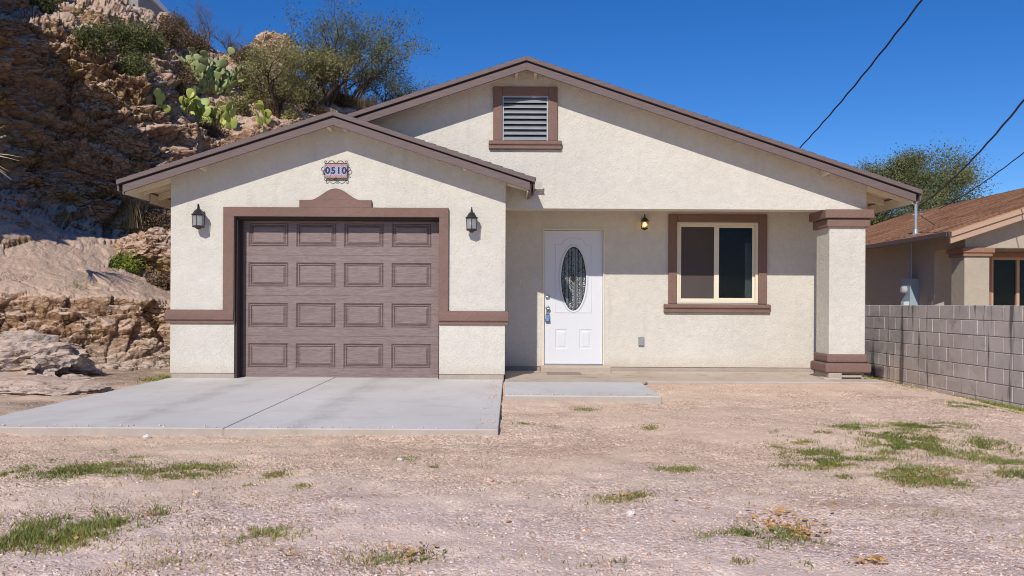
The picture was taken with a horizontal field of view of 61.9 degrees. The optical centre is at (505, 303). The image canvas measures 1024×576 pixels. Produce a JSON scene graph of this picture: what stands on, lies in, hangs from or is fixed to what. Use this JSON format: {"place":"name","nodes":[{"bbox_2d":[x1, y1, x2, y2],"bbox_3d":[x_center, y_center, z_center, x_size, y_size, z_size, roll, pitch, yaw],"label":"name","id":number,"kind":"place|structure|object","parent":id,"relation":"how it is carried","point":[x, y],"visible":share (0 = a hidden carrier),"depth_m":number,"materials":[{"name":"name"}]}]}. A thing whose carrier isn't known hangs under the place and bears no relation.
{"place":"outdoors","nodes":[
{"label":"outdoors","id":0,"kind":"place"},
{"bbox_2d":[0,0,367,365],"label":"hillside","id":1,"kind":"structure","parent":0,"point":[82,131],"depth_m":17.77,"materials":[{"name":"beige stone"}]},
{"bbox_2d":[0,125,17,182],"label":"yucca","id":2,"kind":"object","parent":1,"relation":"on","point":[5,157],"visible":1,"depth_m":13.16,"materials":[{"name":"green plant"}]},
{"bbox_2d":[29,0,61,14],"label":"desert shrub","id":3,"kind":"object","parent":1,"relation":"on","point":[44,6],"visible":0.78,"depth_m":20.67,"materials":[{"name":"green plant"}]},
{"bbox_2d":[62,19,117,60],"bbox_3d":[-9.042,-5.767,18.621,1.115,0.943,1.056,0,0,0],"label":"desert shrub","id":4,"kind":"object","parent":1,"relation":"on","point":[88,38],"visible":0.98,"depth_m":18.53,"materials":[{"name":"green plant"}]},
{"bbox_2d":[108,246,147,274],"bbox_3d":[-7.380,-0.733,16.517,0.877,0.908,0.968,0,0,0],"label":"desert shrub","id":5,"kind":"object","parent":1,"relation":"on","point":[130,265],"visible":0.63,"depth_m":16.42,"materials":[{"name":"green plant"}]},
{"bbox_2d":[94,12,168,57],"bbox_3d":[-8.750,-6.160,19.914,1.323,1.197,1.620,0,0,44],"label":"desert shrub","id":6,"kind":"object","parent":1,"relation":"on","point":[136,39],"visible":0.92,"depth_m":19.71,"materials":[{"name":"green plant"}]},
{"bbox_2d":[114,196,157,228],"bbox_3d":[-8.011,-1.990,18.502,1.054,0.798,1.094,0,0,-43],"label":"grass clump","id":7,"kind":"object","parent":1,"relation":"on","point":[131,223],"visible":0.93,"depth_m":18.37,"materials":[{"name":"green plant"}]},
{"bbox_2d":[114,43,160,83],"bbox_3d":[-8.485,-5.379,19.508,1.305,1.065,1.146,0,0,0],"label":"desert shrub","id":8,"kind":"object","parent":1,"relation":"on","point":[132,65],"visible":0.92,"depth_m":19.30,"materials":[{"name":"green plant"}]},
{"bbox_2d":[113,227,170,277],"bbox_3d":[-7.185,-1.004,17.309,1.505,1.149,1.352,0,0,0],"label":"rock outcrop","id":9,"kind":"object","parent":1,"relation":"on","point":[151,247],"visible":0.63,"depth_m":16.91,"materials":[{"name":"beige stone"}]},
{"bbox_2d":[129,0,172,16],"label":"hilltop building","id":10,"kind":"structure","parent":1,"relation":"on","point":[154,6],"depth_m":35.52,"materials":[{"name":"white metal"}]},
{"bbox_2d":[133,204,170,231],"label":"desert shrub","id":11,"kind":"object","parent":1,"relation":"on","point":[152,220],"visible":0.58,"depth_m":18.54,"materials":[{"name":"brown plant"}]},
{"bbox_2d":[143,268,170,290],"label":"desert shrub","id":12,"kind":"object","parent":1,"relation":"on","point":[161,281],"visible":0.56,"depth_m":16.29,"materials":[{"name":"brown plant"}]},
{"bbox_2d":[147,30,170,58],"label":"desert shrub","id":13,"kind":"object","parent":1,"relation":"on","point":[157,48],"visible":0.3,"depth_m":22.60,"materials":[{"name":"green plant"}]},
{"bbox_2d":[153,88,170,112],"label":"prickly pear cactus","id":14,"kind":"object","parent":1,"relation":"on","point":[160,96],"visible":0.95,"depth_m":19.80,"materials":[{"name":"green plant"}]},
{"bbox_2d":[150,15,194,54],"bbox_3d":[-9.700,-7.735,24.632,1.186,1.085,1.264,0,0,0],"label":"desert shrub","id":15,"kind":"object","parent":1,"relation":"on","point":[171,33],"visible":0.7,"depth_m":24.50,"materials":[{"name":"plant"}]},
{"bbox_2d":[156,7,193,35],"bbox_3d":[-10.417,-8.983,27.024,1.301,1.090,1.207,0,0,-43],"label":"bare shrub","id":16,"kind":"object","parent":1,"relation":"on","point":[181,21],"visible":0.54,"depth_m":26.89,"materials":[{"name":"brown plant"}]},
{"bbox_2d":[168,69,204,95],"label":"desert shrub","id":17,"kind":"object","parent":1,"relation":"on","point":[186,81],"visible":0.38,"depth_m":22.91,"materials":[{"name":"plant"}]},
{"bbox_2d":[171,115,202,152],"bbox_3d":[-7.955,-3.797,20.661,1.380,1.657,1.361,0,0,0],"label":"gully rock","id":18,"kind":"object","parent":1,"relation":"on","point":[191,134],"visible":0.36,"depth_m":20.36,"materials":[{"name":"brown stone"}]},
{"bbox_2d":[179,88,195,114],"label":"prickly pear cactus","id":19,"kind":"object","parent":1,"relation":"on","point":[184,101],"visible":0.99,"depth_m":22.20,"materials":[{"name":"green plant"}]},
{"bbox_2d":[175,59,201,86],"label":"desert shrub","id":20,"kind":"object","parent":1,"relation":"on","point":[185,70],"visible":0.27,"depth_m":23.34,"materials":[{"name":"plant"}]},
{"bbox_2d":[167,1,219,42],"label":"bare shrub","id":21,"kind":"object","parent":1,"relation":"on","point":[208,28],"visible":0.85,"depth_m":27.68,"materials":[{"name":"brown plant"}]},
{"bbox_2d":[182,25,215,56],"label":"desert shrub","id":22,"kind":"object","parent":1,"relation":"on","point":[199,43],"visible":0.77,"depth_m":25.45,"materials":[{"name":"plant"}]},
{"bbox_2d":[187,96,215,124],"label":"prickly pear cactus","id":23,"kind":"object","parent":1,"relation":"on","point":[198,108],"visible":0.91,"depth_m":22.66,"materials":[{"name":"green plant"}]},
{"bbox_2d":[175,47,244,94],"bbox_3d":[-8.341,-6.492,24.219,1.330,1.525,1.990,0,0,33],"label":"prickly pear cactus","id":24,"kind":"object","parent":1,"relation":"on","point":[208,73],"visible":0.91,"depth_m":24.12,"materials":[{"name":"green plant"}]},
{"bbox_2d":[197,113,226,137],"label":"desert shrub","id":25,"kind":"object","parent":1,"relation":"on","point":[213,130],"visible":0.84,"depth_m":22.50,"materials":[{"name":"plant"}]},
{"bbox_2d":[212,102,237,128],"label":"prickly pear cactus","id":26,"kind":"object","parent":1,"relation":"on","point":[228,109],"visible":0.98,"depth_m":22.63,"materials":[{"name":"green plant"}]},
{"bbox_2d":[211,23,244,50],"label":"bare shrub","id":27,"kind":"object","parent":1,"relation":"on","point":[223,42],"visible":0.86,"depth_m":28.77,"materials":[{"name":"brown plant"}]},
{"bbox_2d":[218,91,256,115],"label":"desert shrub","id":28,"kind":"object","parent":1,"relation":"on","point":[242,104],"visible":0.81,"depth_m":23.49,"materials":[{"name":"green plant"}]},
{"bbox_2d":[223,39,260,64],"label":"desert shrub","id":29,"kind":"object","parent":1,"relation":"on","point":[238,52],"visible":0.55,"depth_m":28.27,"materials":[{"name":"plant"}]},
{"bbox_2d":[234,65,260,90],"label":"desert shrub","id":30,"kind":"object","parent":1,"relation":"on","point":[246,83],"visible":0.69,"depth_m":25.70,"materials":[{"name":"green plant"}]},
{"bbox_2d":[241,83,267,103],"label":"desert shrub","id":31,"kind":"object","parent":1,"relation":"on","point":[253,93],"visible":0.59,"depth_m":24.66,"materials":[{"name":"green plant"}]},
{"bbox_2d":[248,95,274,112],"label":"desert shrub","id":32,"kind":"object","parent":1,"relation":"on","point":[269,107],"visible":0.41,"depth_m":24.27,"materials":[{"name":"green plant"}]},
{"bbox_2d":[254,100,271,131],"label":"prickly pear cactus","id":33,"kind":"object","parent":1,"relation":"on","point":[266,113],"visible":0.98,"depth_m":22.96,"materials":[{"name":"green plant"}]},
{"bbox_2d":[245,30,296,72],"bbox_3d":[-9.002,-9.456,32.934,1.994,2.174,2.028,0,0,0],"label":"hilltop rock","id":34,"kind":"object","parent":1,"relation":"on","point":[261,38],"visible":0.22,"depth_m":32.33,"materials":[{"name":"beige stone"}]},
{"bbox_2d":[228,32,322,118],"bbox_3d":[-6.267,-6.576,24.238,2.745,2.732,2.922,0,0,-28],"label":"mesquite tree","id":35,"kind":"object","parent":1,"relation":"on","point":[278,90],"visible":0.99,"depth_m":24.04,"materials":[{"name":"green plant"}]},
{"bbox_2d":[274,101,302,120],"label":"desert shrub","id":36,"kind":"object","parent":1,"relation":"on","point":[289,113],"visible":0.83,"depth_m":24.20,"materials":[{"name":"green plant"}]},
{"bbox_2d":[227,40,370,107],"bbox_3d":[-6.263,-6.984,25.911,4.033,2.442,2.574,0,0,-24],"label":"mesquite tree","id":37,"kind":"object","parent":1,"relation":"on","point":[327,67],"visible":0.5,"depth_m":25.80,"materials":[{"name":"green plant"}]},
{"bbox_2d":[285,84,325,105],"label":"desert shrub","id":38,"kind":"object","parent":1,"relation":"on","point":[295,103],"visible":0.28,"depth_m":25.97,"materials":[{"name":"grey plant"}]},
{"bbox_2d":[303,101,329,114],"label":"desert shrub","id":39,"kind":"object","parent":1,"relation":"on","point":[316,110],"visible":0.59,"depth_m":25.57,"materials":[{"name":"brown plant"}]},
{"bbox_2d":[255,0,407,106],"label":"mesquite tree","id":40,"kind":"object","parent":1,"relation":"on","point":[338,87],"visible":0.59,"depth_m":26.17,"materials":[{"name":"green plant"}]},
{"bbox_2d":[320,87,351,102],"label":"desert shrub","id":41,"kind":"object","parent":1,"relation":"on","point":[337,94],"visible":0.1,"depth_m":28.24,"materials":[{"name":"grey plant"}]},
{"bbox_2d":[327,88,356,107],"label":"desert shrub","id":42,"kind":"object","parent":1,"relation":"on","point":[340,101],"visible":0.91,"depth_m":27.64,"materials":[{"name":"plant"}]},
{"bbox_2d":[343,89,371,109],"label":"grass clump","id":43,"kind":"object","parent":1,"relation":"on","point":[357,101],"visible":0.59,"depth_m":27.90,"materials":[{"name":"green plant"}]},
{"bbox_2d":[292,3,441,104],"bbox_3d":[-4.730,-8.187,28.042,4.208,3.866,4.515,0,0,-29],"label":"mesquite tree","id":44,"kind":"object","parent":1,"relation":"on","point":[365,81],"visible":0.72,"depth_m":27.85,"materials":[{"name":"green plant"}]},
{"bbox_2d":[361,55,436,104],"bbox_3d":[-3.830,-7.459,30.334,3.450,2.606,2.566,0,0,-26],"label":"mesquite tree","id":45,"kind":"object","parent":1,"relation":"on","point":[397,94],"visible":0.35,"depth_m":29.80,"materials":[{"name":"green plant"}]},
{"bbox_2d":[0,377,502,436],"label":"driveway","id":46,"kind":"structure","parent":0,"point":[253,406],"depth_m":8.16,"materials":[{"name":"concrete"}]},
{"bbox_2d":[2,385,653,428],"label":"spilled gravel","id":47,"kind":"structure","parent":0,"point":[384,427],"depth_m":7.07,"materials":[{"name":"brown gravel"}]},
{"bbox_2d":[359,94,382,106],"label":"grass clump","id":48,"kind":"object","parent":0,"point":[373,101],"visible":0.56,"depth_m":28.39,"materials":[{"name":"plant"}]},
{"bbox_2d":[0,365,1023,575],"bbox_3d":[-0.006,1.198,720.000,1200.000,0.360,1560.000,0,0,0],"label":"ground","id":49,"kind":"structure","parent":0,"point":[732,412],"depth_m":4.89,"materials":[{"name":"beige gravel"}]},
{"bbox_2d":[0,329,100,376],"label":"boulder","id":50,"kind":"object","parent":49,"relation":"on","point":[30,352],"visible":0.6,"depth_m":11.37,"materials":[{"name":"grey stone"}]},
{"bbox_2d":[0,374,111,395],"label":"boulder","id":51,"kind":"object","parent":49,"relation":"on","point":[15,384],"visible":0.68,"depth_m":9.81,"materials":[{"name":"brown stone"}]},
{"bbox_2d":[58,373,94,379],"bbox_3d":[-5.784,1.011,11.470,0.511,0.167,0.339,0,0,0],"label":"boulder","id":52,"kind":"object","parent":49,"relation":"on","point":[76,375],"visible":0.38,"depth_m":11.41,"materials":[{"name":"stone"}]},
{"bbox_2d":[94,360,169,373],"bbox_3d":[-6.793,1.000,13.119,3.305,0.173,2.053,0,0,-33],"label":"rubble","id":53,"kind":"object","parent":49,"relation":"on","point":[128,365],"visible":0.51,"depth_m":13.69,"materials":[{"name":"brown stone"}]},
{"bbox_2d":[192,490,202,494],"bbox_3d":[-1.734,1.063,4.807,0.055,0.032,0.049,0,0,0],"label":"stone","id":54,"kind":"object","parent":49,"relation":"on","point":[196,492],"visible":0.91,"depth_m":4.79,"materials":[{"name":"beige stone"}]},
{"bbox_2d":[484,477,493,481],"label":"stone","id":55,"kind":"object","parent":49,"relation":"on","point":[488,479],"visible":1,"depth_m":5.12,"materials":[{"name":"beige stone"}]},
{"bbox_2d":[56,468,977,562],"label":"fallen leaves","id":56,"kind":"object","parent":49,"relation":"on","point":[874,557],"visible":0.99,"depth_m":4.15,"materials":[{"name":"brown plant"}]},
{"bbox_2d":[116,56,922,381],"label":"house","id":57,"kind":"structure","parent":49,"relation":"on","point":[744,250],"depth_m":11.86,"materials":[{"name":"beige paint"}]},
{"bbox_2d":[191,204,204,228],"bbox_3d":[-4.090,-1.167,11.394,0.164,0.342,0.213,0,0,0],"label":"wall lantern","id":58,"kind":"object","parent":57,"relation":"attached to","point":[198,217],"depth_m":11.34,"materials":[{"name":"metal"}]},
{"bbox_2d":[321,160,350,180],"bbox_3d":[-2.271,-1.790,11.460,0.396,0.278,0.020,0,0,0],"label":"house number plaque","id":59,"kind":"object","parent":57,"relation":"attached to","point":[334,170],"visible":1,"depth_m":11.46,"materials":[{"name":"ceramic"}]},
{"bbox_2d":[243,221,438,377],"bbox_3d":[-2.267,-0.112,11.744,2.765,2.240,0.072,0,0,0],"label":"garage door","id":60,"kind":"structure","parent":57,"relation":"in","point":[360,299],"depth_m":11.72,"materials":[{"name":"paint"}]},
{"bbox_2d":[465,207,477,232],"bbox_3d":[-0.446,-1.123,11.394,0.164,0.342,0.213,0,0,0],"label":"wall lantern","id":61,"kind":"object","parent":57,"relation":"attached to","point":[471,222],"depth_m":11.34,"materials":[{"name":"metal"}]},
{"bbox_2d":[535,181,542,190],"bbox_3d":[0.474,-1.634,11.840,0.100,0.125,0.120,0,0,0],"label":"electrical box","id":62,"kind":"object","parent":57,"relation":"attached to","point":[539,186],"visible":1,"depth_m":11.80,"materials":[{"name":"beige paint"}]},
{"bbox_2d":[544,231,602,364],"bbox_3d":[1.053,-0.092,13.130,0.903,2.064,0.140,0,0,0],"label":"front door","id":63,"kind":"structure","parent":57,"relation":"in","point":[573,281],"depth_m":13.14,"materials":[{"name":"white paint"}]},
{"bbox_2d":[545,309,549,321],"bbox_3d":[0.654,0.165,13.101,0.070,0.226,0.055,0,0,0],"label":"lock box","id":64,"kind":"object","parent":63,"relation":"hanging from","point":[547,319],"visible":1,"depth_m":13.08,"materials":[{"name":"metal"}]},
{"bbox_2d":[638,337,643,345],"bbox_3d":[2.088,0.573,13.079,0.084,0.136,0.042,0,0,0],"label":"outlet cover","id":65,"kind":"object","parent":57,"relation":"attached to","point":[640,341],"visible":1,"depth_m":13.06,"materials":[{"name":"white plastic"}]},
{"bbox_2d":[641,214,648,229],"bbox_3d":[2.129,-1.248,13.022,0.120,0.249,0.155,0,0,0],"label":"wall lantern","id":66,"kind":"object","parent":57,"relation":"attached to","point":[644,221],"depth_m":12.98,"materials":[{"name":"metal"}]},
{"bbox_2d":[677,222,757,302],"bbox_3d":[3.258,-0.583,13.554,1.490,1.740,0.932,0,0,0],"label":"window","id":67,"kind":"structure","parent":57,"relation":"in","point":[717,262],"depth_m":13.11,"materials":[{"name":"beige plastic"}]},
{"bbox_2d":[799,0,922,147],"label":"power line","id":68,"kind":"object","parent":57,"relation":"attached to","point":[896,32],"visible":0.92,"depth_m":12.04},
{"bbox_2d":[131,375,1023,411],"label":"weeds","id":69,"kind":"object","parent":49,"relation":"on","point":[865,376],"visible":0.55,"depth_m":11.43,"materials":[{"name":"green plant"}]},
{"bbox_2d":[505,382,661,403],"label":"front path","id":70,"kind":"structure","parent":49,"relation":"on","point":[606,391],"depth_m":9.61,"materials":[{"name":"concrete"}]},
{"bbox_2d":[582,527,591,532],"bbox_3d":[0.381,1.063,4.007,0.048,0.027,0.035,0,0,-17],"label":"stone","id":71,"kind":"object","parent":49,"relation":"on","point":[587,529],"visible":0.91,"depth_m":4.00,"materials":[{"name":"beige stone"}]},
{"bbox_2d":[626,510,634,515],"bbox_3d":[0.633,1.053,4.302,0.049,0.027,0.043,0,0,16],"label":"stone","id":72,"kind":"object","parent":49,"relation":"on","point":[630,512],"visible":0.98,"depth_m":4.29,"materials":[{"name":"white stone"}]},
{"bbox_2d":[505,371,883,385],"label":"porch slab","id":73,"kind":"structure","parent":49,"relation":"on","point":[699,378],"depth_m":11.87,"materials":[{"name":"concrete"}]},
{"bbox_2d":[546,372,581,374],"bbox_3d":[0.865,1.017,12.515,0.500,0.013,0.330,0,0,0],"label":"door mat","id":74,"kind":"object","parent":73,"relation":"on","point":[563,373],"depth_m":12.41,"materials":[{"name":"brown fabric"}]},
{"bbox_2d":[854,131,1008,225],"bbox_3d":[14.999,-2.394,31.077,6.361,7.879,7.064,0,0,0],"label":"broadleaf tree","id":75,"kind":"object","parent":49,"relation":"on","point":[907,169],"visible":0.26,"depth_m":30.27,"materials":[{"name":"green plant"}]},
{"bbox_2d":[864,305,1023,408],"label":"block wall","id":76,"kind":"structure","parent":49,"relation":"on","point":[974,351],"depth_m":12.89,"materials":[{"name":"concrete"}]},
{"bbox_2d":[865,188,1023,305],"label":"neighbour house","id":77,"kind":"structure","parent":49,"relation":"on","point":[969,252],"depth_m":18.11,"materials":[{"name":"beige paint"}]},
{"bbox_2d":[900,242,918,304],"bbox_3d":[8.834,-0.379,18.750,0.334,1.990,0.400,0,0,0],"label":"electric meter","id":78,"kind":"object","parent":77,"relation":"attached to","point":[909,289],"visible":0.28,"depth_m":18.59,"materials":[{"name":"grey metal"}]},
{"bbox_2d":[911,201,922,235],"bbox_3d":[8.886,-1.873,18.450,0.272,0.880,0.253,0,0,0],"label":"service mast","id":79,"kind":"object","parent":77,"relation":"on","point":[915,229],"visible":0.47,"depth_m":18.42,"materials":[{"name":"metal"}]},
{"bbox_2d":[918,99,1023,206],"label":"power line","id":80,"kind":"object","parent":79,"relation":"attached to","point":[992,137],"visible":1,"depth_m":13.97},
{"bbox_2d":[939,152,1023,208],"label":"power line","id":81,"kind":"object","parent":79,"relation":"attached to","point":[984,181],"visible":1,"depth_m":17.51,"materials":[{"name":"black rubber"}]},
{"bbox_2d":[991,257,1023,305],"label":"window","id":82,"kind":"structure","parent":77,"relation":"in","point":[1007,272],"depth_m":18.40,"materials":[{"name":"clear glass"}]},
{"bbox_2d":[0,399,1023,575],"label":"grass","id":83,"kind":"structure","parent":0,"point":[275,533],"depth_m":5.35,"materials":[{"name":"green plant"}]},
{"bbox_2d":[0,390,1023,575],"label":"dry grass","id":84,"kind":"structure","parent":0,"point":[279,527],"depth_m":4.63,"materials":[{"name":"plant"}]},
{"bbox_2d":[159,0,1023,215],"label":"sky","id":85,"kind":"structure","parent":0,"point":[774,69],"materials":[{"name":"blue"}]}
]}

